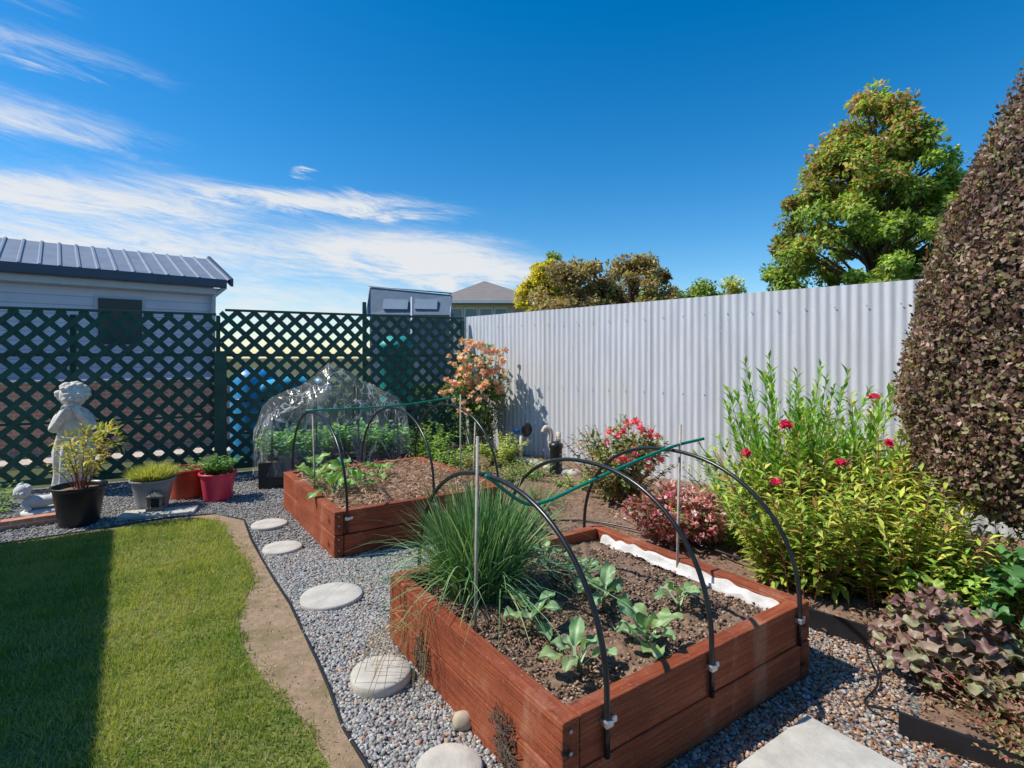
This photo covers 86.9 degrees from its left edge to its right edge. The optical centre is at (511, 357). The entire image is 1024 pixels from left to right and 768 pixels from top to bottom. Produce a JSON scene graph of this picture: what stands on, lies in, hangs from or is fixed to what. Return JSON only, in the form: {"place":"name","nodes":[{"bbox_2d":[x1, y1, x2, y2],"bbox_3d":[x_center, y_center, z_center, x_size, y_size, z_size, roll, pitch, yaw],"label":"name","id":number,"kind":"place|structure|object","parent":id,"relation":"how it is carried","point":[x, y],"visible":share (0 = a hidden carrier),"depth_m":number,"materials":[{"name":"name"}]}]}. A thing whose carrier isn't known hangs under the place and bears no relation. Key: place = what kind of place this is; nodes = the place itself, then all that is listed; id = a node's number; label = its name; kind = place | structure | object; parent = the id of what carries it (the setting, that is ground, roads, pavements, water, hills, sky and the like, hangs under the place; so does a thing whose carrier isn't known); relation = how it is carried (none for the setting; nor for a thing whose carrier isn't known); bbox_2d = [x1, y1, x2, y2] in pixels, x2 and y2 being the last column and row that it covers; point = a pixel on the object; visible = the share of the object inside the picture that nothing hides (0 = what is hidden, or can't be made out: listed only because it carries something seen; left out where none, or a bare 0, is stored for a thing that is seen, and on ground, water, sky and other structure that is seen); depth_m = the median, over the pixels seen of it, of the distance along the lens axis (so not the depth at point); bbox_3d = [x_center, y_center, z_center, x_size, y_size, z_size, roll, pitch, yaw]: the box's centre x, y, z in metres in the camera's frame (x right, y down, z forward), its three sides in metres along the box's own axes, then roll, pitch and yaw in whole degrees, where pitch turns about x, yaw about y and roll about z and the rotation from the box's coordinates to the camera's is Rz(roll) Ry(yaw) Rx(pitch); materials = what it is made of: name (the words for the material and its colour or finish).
{"place":"outdoors","nodes":[
{"label":"outdoors","id":0,"kind":"place"},
{"bbox_2d":[0,237,232,380],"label":"grey garage","id":1,"kind":"structure","parent":0,"point":[41,273],"depth_m":10.00,"materials":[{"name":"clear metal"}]},
{"bbox_2d":[95,295,144,346],"bbox_3d":[-7.268,-0.660,10.036,0.760,0.920,0.040,0,0,-40],"label":"window frame","id":2,"kind":"structure","parent":1,"relation":"in","point":[96,297],"depth_m":9.96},
{"bbox_2d":[98,298,141,344],"bbox_3d":[-7.249,-0.660,10.013,0.660,0.840,0.030,0,0,-40],"label":"window glass","id":3,"kind":"structure","parent":1,"relation":"in","point":[103,303],"depth_m":9.99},
{"bbox_2d":[0,516,347,767],"bbox_3d":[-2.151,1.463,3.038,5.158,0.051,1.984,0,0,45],"label":"lawn grass","id":4,"kind":"structure","parent":0,"point":[77,586],"depth_m":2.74,"materials":[{"name":"plant"}]},
{"bbox_2d":[0,514,364,767],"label":"dirt strip","id":5,"kind":"object","parent":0,"point":[321,707],"visible":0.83,"depth_m":2.71,"materials":[{"name":"soil"}]},
{"bbox_2d":[0,512,370,767],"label":"lawn edging","id":6,"kind":"object","parent":5,"relation":"on","point":[349,736],"visible":0.96,"depth_m":3.01,"materials":[{"name":"black plastic"}]},
{"bbox_2d":[0,420,427,469],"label":"paved terrace","id":7,"kind":"structure","parent":0,"point":[116,455],"depth_m":7.93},
{"bbox_2d":[0,358,465,490],"bbox_3d":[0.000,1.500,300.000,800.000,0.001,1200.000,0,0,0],"label":"ground","id":8,"kind":"structure","parent":0,"point":[237,366],"depth_m":21.85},
{"bbox_2d":[0,381,229,456],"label":"brick wall","id":9,"kind":"structure","parent":8,"relation":"on","point":[13,415],"depth_m":8.48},
{"bbox_2d":[230,369,279,460],"bbox_3d":[-3.850,0.835,8.100,0.710,1.330,0.710,0,0,0],"label":"blue water barrel","id":10,"kind":"object","parent":8,"relation":"on","point":[237,396],"visible":0.2,"depth_m":7.80,"materials":[{"name":"plastic"}]},
{"bbox_2d":[260,376,329,397],"bbox_3d":[-3.195,0.439,7.965,0.965,0.335,0.279,0,0,-29],"label":"blue tarpaulin roll","id":11,"kind":"object","parent":10,"relation":"on","point":[286,380],"visible":0.3,"depth_m":7.85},
{"bbox_2d":[279,376,465,442],"bbox_3d":[-2.197,1.000,9.592,4.059,1.363,1.046,0,0,-17],"label":"neighbour hedge","id":12,"kind":"object","parent":8,"relation":"on","point":[295,417],"visible":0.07,"depth_m":9.29,"materials":[{"name":"green plant"}]},
{"bbox_2d":[376,336,416,447],"bbox_3d":[-1.900,0.570,8.900,0.674,1.860,0.674,0,0,-22],"label":"teal garden bin","id":13,"kind":"object","parent":8,"relation":"on","point":[396,371],"visible":0.29,"depth_m":8.65,"materials":[{"name":"plastic"}]},
{"bbox_2d":[511,258,570,311],"bbox_3d":[1.475,-1.222,22.190,3.012,5.680,2.825,0,0,0],"label":"yellow leaf tree","id":14,"kind":"object","parent":8,"relation":"on","point":[539,278],"visible":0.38,"depth_m":21.67,"materials":[{"name":"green plant"}]},
{"bbox_2d":[526,255,614,310],"bbox_3d":[2.045,-0.923,17.915,3.698,5.090,3.531,0,0,0],"label":"copper leaf tree","id":15,"kind":"object","parent":8,"relation":"on","point":[572,276],"visible":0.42,"depth_m":17.50,"materials":[{"name":"brown plant"}]},
{"bbox_2d":[586,250,682,305],"bbox_3d":[4.162,-1.026,18.498,4.019,5.295,4.098,0,0,0],"label":"copper leaf tree","id":16,"kind":"object","parent":8,"relation":"on","point":[641,265],"visible":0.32,"depth_m":17.88,"materials":[{"name":"brown plant"}]},
{"bbox_2d":[682,276,729,297],"bbox_3d":[10.761,-1.420,30.020,4.026,6.076,3.979,0,0,0],"label":"green tree","id":17,"kind":"object","parent":8,"relation":"on","point":[701,289],"visible":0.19,"depth_m":29.46,"materials":[{"name":"green plant"}]},
{"bbox_2d":[714,275,746,295],"bbox_3d":[12.310,-1.555,30.874,3.526,6.346,4.157,0,0,0],"label":"yellow leaf tree","id":18,"kind":"object","parent":8,"relation":"on","point":[731,285],"visible":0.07,"depth_m":30.65,"materials":[{"name":"green plant"}]},
{"bbox_2d":[465,279,1023,540],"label":"corrugated iron fence","id":19,"kind":"object","parent":8,"relation":"on","point":[667,367],"visible":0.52,"depth_m":5.87,"materials":[{"name":"grey metal"}]},
{"bbox_2d":[761,77,970,290],"bbox_3d":[10.853,-3.314,16.083,6.566,9.854,6.085,0,0,0],"label":"maple tree","id":20,"kind":"object","parent":8,"relation":"on","point":[879,230],"visible":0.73,"depth_m":14.97,"materials":[{"name":"green plant"}]},
{"bbox_2d":[366,286,453,422],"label":"grey metal shed","id":21,"kind":"structure","parent":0,"point":[388,301],"depth_m":12.08,"materials":[{"name":"metal"}]},
{"bbox_2d":[452,304,529,377],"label":"walls","id":22,"kind":"structure","parent":0,"point":[510,308],"depth_m":29.00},
{"bbox_2d":[448,281,531,303],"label":"hip roof","id":23,"kind":"structure","parent":22,"relation":"on","point":[484,290],"depth_m":29.41,"materials":[{"name":"concrete"}]},
{"bbox_2d":[0,470,983,767],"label":"gravel ground","id":24,"kind":"structure","parent":0,"point":[910,678],"depth_m":2.58,"materials":[{"name":"gravel"}]},
{"bbox_2d":[0,512,56,530],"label":"brick border","id":25,"kind":"object","parent":24,"relation":"on","point":[28,521],"visible":0.64,"depth_m":4.76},
{"bbox_2d":[13,483,54,516],"bbox_3d":[-4.532,1.344,5.216,0.364,0.312,0.348,0,0,0],"label":"cherub ornament","id":26,"kind":"object","parent":24,"relation":"on","point":[36,504],"visible":0.91,"depth_m":5.12,"materials":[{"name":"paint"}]},
{"bbox_2d":[48,381,96,493],"bbox_3d":[-4.809,0.879,5.937,0.422,1.242,0.426,0,0,0],"label":"stone cherub statue","id":27,"kind":"object","parent":24,"relation":"on","point":[72,397],"visible":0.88,"depth_m":5.83,"materials":[{"name":"stone"}]},
{"bbox_2d":[43,417,126,527],"bbox_3d":[-3.789,1.010,4.865,0.691,0.963,0.529,0,0,0],"label":"black plant pot","id":28,"kind":"object","parent":24,"relation":"on","point":[77,503],"visible":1,"depth_m":4.78,"materials":[{"name":"plastic"}]},
{"bbox_2d":[121,460,182,509],"bbox_3d":[-3.559,1.255,5.350,0.568,0.472,0.578,0,0,0],"label":"grey plant pot","id":29,"kind":"object","parent":24,"relation":"on","point":[146,480],"visible":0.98,"depth_m":5.24,"materials":[{"name":"ceramic"}]},
{"bbox_2d":[116,505,198,520],"bbox_3d":[-3.360,1.480,5.150,0.620,0.035,0.240,0,0,-20],"label":"stone slab","id":30,"kind":"object","parent":24,"relation":"on","point":[165,512],"depth_m":5.10,"materials":[{"name":"stone"}]},
{"bbox_2d":[145,491,166,511],"bbox_3d":[-3.420,1.373,5.200,0.141,0.175,0.141,0,0,-17],"label":"garden lantern","id":31,"kind":"object","parent":30,"relation":"on","point":[157,498],"visible":1,"depth_m":5.16,"materials":[{"name":"stone"}]},
{"bbox_2d":[170,460,210,499],"bbox_3d":[-3.480,1.300,5.830,0.420,0.381,0.420,0,0,0],"label":"rust red plant pot","id":32,"kind":"object","parent":24,"relation":"on","point":[187,484],"visible":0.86,"depth_m":5.67,"materials":[{"name":"ceramic"}]},
{"bbox_2d":[24,514,356,761],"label":"dirt clods","id":33,"kind":"object","parent":24,"relation":"on","point":[285,654],"visible":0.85,"depth_m":2.65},
{"bbox_2d":[192,453,242,501],"bbox_3d":[-3.102,1.249,5.722,0.500,0.485,0.471,0,0,0],"label":"pink red plant pot","id":34,"kind":"object","parent":24,"relation":"on","point":[217,482],"visible":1,"depth_m":5.60,"materials":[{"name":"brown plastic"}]},
{"bbox_2d":[0,302,464,487],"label":"lattice fence","id":35,"kind":"object","parent":24,"relation":"on","point":[220,412],"visible":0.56,"depth_m":6.85,"materials":[{"name":"green paint"}]},
{"bbox_2d":[251,518,287,530],"bbox_3d":[-2.155,1.482,4.800,0.300,0.028,0.300,0,0,0],"label":"stepping stone","id":36,"kind":"object","parent":24,"relation":"on","point":[270,524],"visible":1,"depth_m":4.75,"materials":[{"name":"concrete"}]},
{"bbox_2d":[262,540,301,555],"bbox_3d":[-1.784,1.481,4.200,0.290,0.030,0.290,0,0,0],"label":"stepping stone","id":37,"kind":"object","parent":24,"relation":"on","point":[278,548],"visible":1,"depth_m":4.17,"materials":[{"name":"concrete"}]},
{"bbox_2d":[300,582,362,610],"bbox_3d":[-1.118,1.480,3.350,0.372,0.032,0.372,0,0,0],"label":"stepping stone","id":38,"kind":"object","parent":24,"relation":"on","point":[344,595],"visible":0.98,"depth_m":3.31,"materials":[{"name":"concrete"}]},
{"bbox_2d":[253,369,414,488],"bbox_3d":[-2.198,0.778,6.805,1.958,1.445,0.910,0,0,-21],"label":"plastic cloche planter","id":39,"kind":"object","parent":24,"relation":"on","point":[274,463],"visible":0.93,"depth_m":6.63,"materials":[{"name":"plastic"}]},
{"bbox_2d":[350,655,411,699],"bbox_3d":[-0.604,1.468,2.490,0.276,0.057,0.276,0,0,0],"label":"stepping stone","id":40,"kind":"object","parent":24,"relation":"on","point":[360,687],"visible":0.82,"depth_m":2.44,"materials":[{"name":"concrete"}]},
{"bbox_2d":[284,456,503,557],"bbox_3d":[-1.179,1.323,5.124,1.504,0.354,1.737,0,0,-34],"label":"raised garden bed","id":41,"kind":"object","parent":24,"relation":"on","point":[319,517],"visible":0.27,"depth_m":4.32,"materials":[{"name":"wood"}]},
{"bbox_2d":[295,452,332,475],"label":"leafy green plant","id":42,"kind":"object","parent":41,"relation":"on","point":[318,459],"visible":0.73,"depth_m":5.39,"materials":[{"name":"green plant"}]},
{"bbox_2d":[297,464,342,490],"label":"leafy green plant","id":43,"kind":"object","parent":41,"relation":"on","point":[307,471],"visible":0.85,"depth_m":4.86,"materials":[{"name":"green plant"}]},
{"bbox_2d":[292,411,352,533],"bbox_3d":[-1.714,0.896,4.761,0.060,0.840,1.790,0,0,-34],"label":"hoop support","id":44,"kind":"object","parent":41,"relation":"on","point":[347,518],"visible":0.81,"depth_m":4.18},
{"bbox_2d":[307,469,358,500],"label":"leafy green plant","id":45,"kind":"object","parent":41,"relation":"on","point":[329,480],"visible":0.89,"depth_m":4.52,"materials":[{"name":"green plant"}]},
{"bbox_2d":[335,469,376,491],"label":"leafy green plant","id":46,"kind":"object","parent":41,"relation":"on","point":[358,474],"visible":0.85,"depth_m":4.74,"materials":[{"name":"green plant"}]},
{"bbox_2d":[290,453,484,509],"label":"straw mulch","id":47,"kind":"object","parent":41,"relation":"on","point":[369,487],"visible":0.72,"depth_m":4.93,"materials":[{"name":"brown plant"}]},
{"bbox_2d":[361,407,436,517],"bbox_3d":[-1.129,0.896,5.163,0.060,0.840,1.790,0,0,-34],"label":"hoop support","id":48,"kind":"object","parent":41,"relation":"on","point":[423,435],"visible":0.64,"depth_m":4.76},
{"bbox_2d":[306,396,459,411],"bbox_3d":[-1.150,0.432,5.110,1.516,0.082,0.089,0,0,-34],"label":"green garden rod","id":49,"kind":"object","parent":48,"relation":"on","point":[381,406],"visible":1,"depth_m":5.02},
{"bbox_2d":[415,404,502,500],"bbox_3d":[-0.614,0.896,5.518,0.081,0.840,1.790,0,0,-34],"label":"hoop support","id":50,"kind":"object","parent":41,"relation":"on","point":[482,429],"visible":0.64,"depth_m":5.12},
{"bbox_2d":[416,743,482,767],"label":"stepping stone","id":51,"kind":"object","parent":24,"relation":"on","point":[451,755],"visible":1,"depth_m":1.97,"materials":[{"name":"stone"}]},
{"bbox_2d":[452,710,470,730],"bbox_3d":[-0.195,1.462,2.180,0.097,0.067,0.073,0,0,0],"label":"beige rock","id":52,"kind":"object","parent":24,"relation":"on","point":[461,720],"visible":0.9,"depth_m":2.15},
{"bbox_2d":[390,524,808,767],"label":"raised garden bed","id":53,"kind":"object","parent":24,"relation":"on","point":[667,710],"visible":0.56,"depth_m":2.19,"materials":[{"name":"wood"}]},
{"bbox_2d":[352,583,435,703],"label":"dry trailing stems","id":54,"kind":"object","parent":53,"relation":"on","point":[393,637],"visible":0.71,"depth_m":2.45,"materials":[{"name":"plant"}]},
{"bbox_2d":[410,633,521,767],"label":"dried root tufts","id":55,"kind":"object","parent":53,"relation":"attached to","point":[504,748],"visible":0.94,"depth_m":1.97,"materials":[{"name":"brown plant"}]},
{"bbox_2d":[474,436,478,631],"bbox_3d":[-0.158,0.827,2.416,0.024,0.947,0.015,0,0,0],"label":"bamboo stake","id":56,"kind":"object","parent":53,"relation":"on","point":[476,528],"visible":0.76,"depth_m":2.41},
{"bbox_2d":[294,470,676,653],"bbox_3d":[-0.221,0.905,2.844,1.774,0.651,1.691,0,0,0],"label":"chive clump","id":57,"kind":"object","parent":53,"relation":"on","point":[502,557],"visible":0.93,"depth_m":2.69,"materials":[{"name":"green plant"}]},
{"bbox_2d":[417,470,616,759],"bbox_3d":[-0.088,0.916,2.386,0.060,0.800,1.490,0,0,-34],"label":"hoop support","id":58,"kind":"object","parent":53,"relation":"on","point":[607,721],"visible":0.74,"depth_m":1.87,"materials":[{"name":"plastic"}]},
{"bbox_2d":[484,437,704,505],"bbox_3d":[0.493,0.583,2.772,1.478,0.232,0.046,0,0,-33],"label":"green garden rod","id":59,"kind":"object","parent":58,"relation":"attached to","point":[503,489],"visible":0.92,"depth_m":2.70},
{"bbox_2d":[504,590,561,639],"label":"brassica seedling","id":60,"kind":"object","parent":53,"relation":"on","point":[509,612],"visible":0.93,"depth_m":2.40,"materials":[{"name":"green plant"}]},
{"bbox_2d":[538,616,616,672],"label":"brassica seedling","id":61,"kind":"object","parent":53,"relation":"on","point":[573,639],"visible":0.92,"depth_m":2.09,"materials":[{"name":"green plant"}]},
{"bbox_2d":[554,552,600,589],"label":"brassica seedling","id":62,"kind":"object","parent":53,"relation":"on","point":[591,564],"visible":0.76,"depth_m":2.92,"materials":[{"name":"green plant"}]},
{"bbox_2d":[425,540,767,703],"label":"soil clods","id":63,"kind":"object","parent":53,"relation":"on","point":[571,687],"visible":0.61,"depth_m":2.54,"materials":[{"name":"soil"}]},
{"bbox_2d":[576,561,628,612],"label":"brassica seedling","id":64,"kind":"object","parent":53,"relation":"on","point":[604,579],"visible":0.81,"depth_m":2.64,"materials":[{"name":"green plant"}]},
{"bbox_2d":[508,457,718,697],"bbox_3d":[0.373,0.916,2.704,0.060,0.800,1.490,0,0,-34],"label":"hoop support","id":65,"kind":"object","parent":53,"relation":"on","point":[712,665],"visible":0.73,"depth_m":2.21,"materials":[{"name":"plastic"}]},
{"bbox_2d":[613,598,682,657],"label":"brassica seedling","id":66,"kind":"object","parent":53,"relation":"on","point":[663,617],"visible":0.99,"depth_m":2.21,"materials":[{"name":"green plant"}]},
{"bbox_2d":[653,574,701,611],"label":"brassica seedling","id":67,"kind":"object","parent":53,"relation":"on","point":[688,588],"visible":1,"depth_m":2.59,"materials":[{"name":"green plant"}]},
{"bbox_2d":[676,424,681,575],"bbox_3d":[0.950,0.841,3.080,0.034,0.917,0.015,0,0,0],"label":"bamboo stake","id":68,"kind":"object","parent":53,"relation":"on","point":[678,498],"visible":0.78,"depth_m":3.07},
{"bbox_2d":[599,535,778,609],"bbox_3d":[0.923,1.198,3.075,0.046,0.078,1.201,0,0,-34],"label":"white frost cloth","id":69,"kind":"object","parent":53,"relation":"on","point":[726,586],"visible":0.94,"depth_m":2.98,"materials":[{"name":"fabric"}]},
{"bbox_2d":[583,446,805,646],"bbox_3d":[0.912,0.916,3.075,0.060,0.800,1.490,0,0,-34],"label":"hoop support","id":70,"kind":"object","parent":53,"relation":"on","point":[800,619],"visible":0.83,"depth_m":2.64,"materials":[{"name":"plastic"}]},
{"bbox_2d":[734,715,905,767],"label":"concrete paver","id":71,"kind":"object","parent":24,"relation":"on","point":[807,741],"visible":1,"depth_m":1.98,"materials":[{"name":"concrete"}]},
{"bbox_2d":[669,628,989,767],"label":"gravel","id":72,"kind":"structure","parent":24,"relation":"on","point":[851,722],"depth_m":2.23,"materials":[{"name":"gravel"}]},
{"bbox_2d":[863,643,898,712],"bbox_3d":[1.644,1.439,2.446,0.114,0.088,0.651,0,0,30],"label":"irrigation hose","id":73,"kind":"object","parent":24,"relation":"on","point":[874,690],"visible":0.81,"depth_m":2.38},
{"bbox_2d":[0,0,1023,357],"label":"sky","id":74,"kind":"structure","parent":0,"point":[320,153],"materials":[{"name":"blue"}]},
{"bbox_2d":[407,444,1023,753],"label":"garden soil ground","id":75,"kind":"structure","parent":0,"point":[964,727],"depth_m":3.90,"materials":[{"name":"soil"}]},
{"bbox_2d":[383,419,457,458],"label":"herb plant","id":76,"kind":"object","parent":75,"relation":"on","point":[436,442],"visible":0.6,"depth_m":7.37,"materials":[{"name":"green plant"}]},
{"bbox_2d":[421,442,488,468],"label":"herb plant","id":77,"kind":"object","parent":75,"relation":"on","point":[439,457],"visible":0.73,"depth_m":6.77,"materials":[{"name":"green plant"}]},
{"bbox_2d":[441,450,506,477],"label":"herb plant","id":78,"kind":"object","parent":75,"relation":"on","point":[467,461],"visible":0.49,"depth_m":6.44,"materials":[{"name":"green plant"}]},
{"bbox_2d":[438,337,511,454],"bbox_3d":[-0.499,0.555,7.684,1.057,1.694,1.045,0,0,0],"label":"peach rose bush","id":79,"kind":"object","parent":75,"relation":"on","point":[484,386],"visible":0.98,"depth_m":7.49,"materials":[{"name":"pink plant"}]},
{"bbox_2d":[472,432,531,464],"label":"yellow green shrub","id":80,"kind":"object","parent":75,"relation":"on","point":[507,451],"visible":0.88,"depth_m":7.03,"materials":[{"name":"green plant"}]},
{"bbox_2d":[489,456,553,480],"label":"herb plant","id":81,"kind":"object","parent":75,"relation":"on","point":[512,473],"visible":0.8,"depth_m":6.28,"materials":[{"name":"green plant"}]},
{"bbox_2d":[515,482,573,505],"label":"thyme plant","id":82,"kind":"object","parent":75,"relation":"on","point":[547,493],"visible":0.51,"depth_m":5.41,"materials":[{"name":"green plant"}]},
{"bbox_2d":[541,425,562,474],"bbox_3d":[0.481,1.127,6.500,0.269,0.627,0.170,0,0,0],"label":"irrigation standpipe","id":83,"kind":"object","parent":75,"relation":"on","point":[556,447],"visible":0.84,"depth_m":6.45,"materials":[{"name":"black plastic"}]},
{"bbox_2d":[546,469,592,489],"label":"herb plant","id":84,"kind":"object","parent":75,"relation":"on","point":[567,478],"visible":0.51,"depth_m":5.82,"materials":[{"name":"green plant"}]},
{"bbox_2d":[557,414,677,502],"bbox_3d":[1.022,0.990,5.366,1.205,0.862,1.164,0,0,0],"label":"pink rose bush","id":85,"kind":"object","parent":75,"relation":"on","point":[603,455],"visible":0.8,"depth_m":5.14,"materials":[{"name":"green plant"}]},
{"bbox_2d":[516,513,795,589],"bbox_3d":[0.966,1.420,4.231,2.416,0.056,0.363,0,0,42],"label":"irrigation hose","id":86,"kind":"object","parent":75,"relation":"on","point":[736,557],"visible":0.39,"depth_m":4.07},
{"bbox_2d":[606,479,745,552],"bbox_3d":[1.233,1.229,4.263,1.021,0.586,0.964,0,0,0],"label":"pink flowering shrub","id":87,"kind":"object","parent":75,"relation":"on","point":[650,515],"visible":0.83,"depth_m":4.04,"materials":[{"name":"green plant"}]},
{"bbox_2d":[669,487,760,550],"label":"green perennial","id":88,"kind":"object","parent":75,"relation":"on","point":[728,537],"visible":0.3,"depth_m":4.03,"materials":[{"name":"green plant"}]},
{"bbox_2d":[682,462,747,507],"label":"green perennial","id":89,"kind":"object","parent":75,"relation":"on","point":[713,485],"visible":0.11,"depth_m":5.11,"materials":[{"name":"green plant"}]},
{"bbox_2d":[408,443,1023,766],"bbox_3d":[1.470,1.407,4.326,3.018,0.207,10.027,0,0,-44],"label":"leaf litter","id":90,"kind":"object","parent":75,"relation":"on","point":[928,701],"visible":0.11,"depth_m":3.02,"materials":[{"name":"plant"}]},
{"bbox_2d":[691,350,897,550],"bbox_3d":[2.087,0.738,4.037,1.407,1.601,1.378,0,0,0],"label":"tall green shrub","id":91,"kind":"object","parent":75,"relation":"on","point":[773,449],"visible":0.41,"depth_m":3.77,"materials":[{"name":"green plant"}]},
{"bbox_2d":[708,421,938,605],"bbox_3d":[1.921,0.996,3.531,1.387,1.148,1.387,0,0,0],"label":"phlox plant","id":92,"kind":"object","parent":75,"relation":"on","point":[805,540],"visible":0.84,"depth_m":3.32,"materials":[{"name":"green plant"}]},
{"bbox_2d":[741,393,894,484],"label":"pink phlox flowers","id":93,"kind":"object","parent":92,"relation":"on","point":[785,423],"visible":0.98,"depth_m":3.48,"materials":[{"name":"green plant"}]},
{"bbox_2d":[809,608,903,653],"bbox_3d":[1.685,1.440,2.930,0.013,0.120,0.757,0,0,-44],"label":"plastic garden edging","id":94,"kind":"object","parent":75,"relation":"on","point":[855,633],"visible":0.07,"depth_m":2.86,"materials":[{"name":"plastic"}]},
{"bbox_2d":[777,391,952,557],"bbox_3d":[2.450,0.896,3.793,1.271,1.328,1.042,0,0,-19],"label":"phlox plant","id":95,"kind":"object","parent":75,"relation":"on","point":[897,449],"visible":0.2,"depth_m":3.57,"materials":[{"name":"green plant"}]},
{"bbox_2d":[790,436,1023,609],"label":"phlox plant","id":96,"kind":"object","parent":75,"relation":"on","point":[893,568],"visible":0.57,"depth_m":3.07,"materials":[{"name":"green plant"}]},
{"bbox_2d":[884,566,996,638],"bbox_3d":[2.236,1.295,2.832,0.477,0.375,0.490,0,0,0],"label":"lime heuchera","id":97,"kind":"object","parent":75,"relation":"on","point":[913,584],"visible":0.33,"depth_m":2.85,"materials":[{"name":"green plant"}]},
{"bbox_2d":[866,582,1023,699],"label":"purple heuchera","id":98,"kind":"object","parent":75,"relation":"on","point":[919,646],"visible":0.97,"depth_m":2.34,"materials":[{"name":"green plant"}]},
{"bbox_2d":[890,61,1023,535],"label":"purple topiary shrub","id":99,"kind":"object","parent":75,"relation":"on","point":[960,397],"visible":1,"depth_m":2.83,"materials":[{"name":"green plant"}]},
{"bbox_2d":[899,711,1023,767],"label":"plastic garden edging","id":100,"kind":"object","parent":75,"relation":"on","point":[920,730],"visible":1,"depth_m":2.02,"materials":[{"name":"plastic"}]},
{"bbox_2d":[899,513,1023,626],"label":"green shrub","id":101,"kind":"object","parent":75,"relation":"on","point":[974,580],"visible":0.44,"depth_m":2.91,"materials":[{"name":"green plant"}]},
{"bbox_2d":[933,662,1023,765],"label":"red leaf groundcover","id":102,"kind":"object","parent":75,"relation":"on","point":[1010,731],"visible":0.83,"depth_m":2.06,"materials":[{"name":"plant"}]},
{"bbox_2d":[970,544,1023,640],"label":"dark green perennial","id":103,"kind":"object","parent":75,"relation":"on","point":[1013,584],"visible":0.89,"depth_m":2.67,"materials":[{"name":"green plant"}]},
{"bbox_2d":[983,659,1023,726],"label":"bronze heuchera","id":104,"kind":"object","parent":75,"relation":"on","point":[1011,679],"visible":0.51,"depth_m":2.17,"materials":[{"name":"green plant"}]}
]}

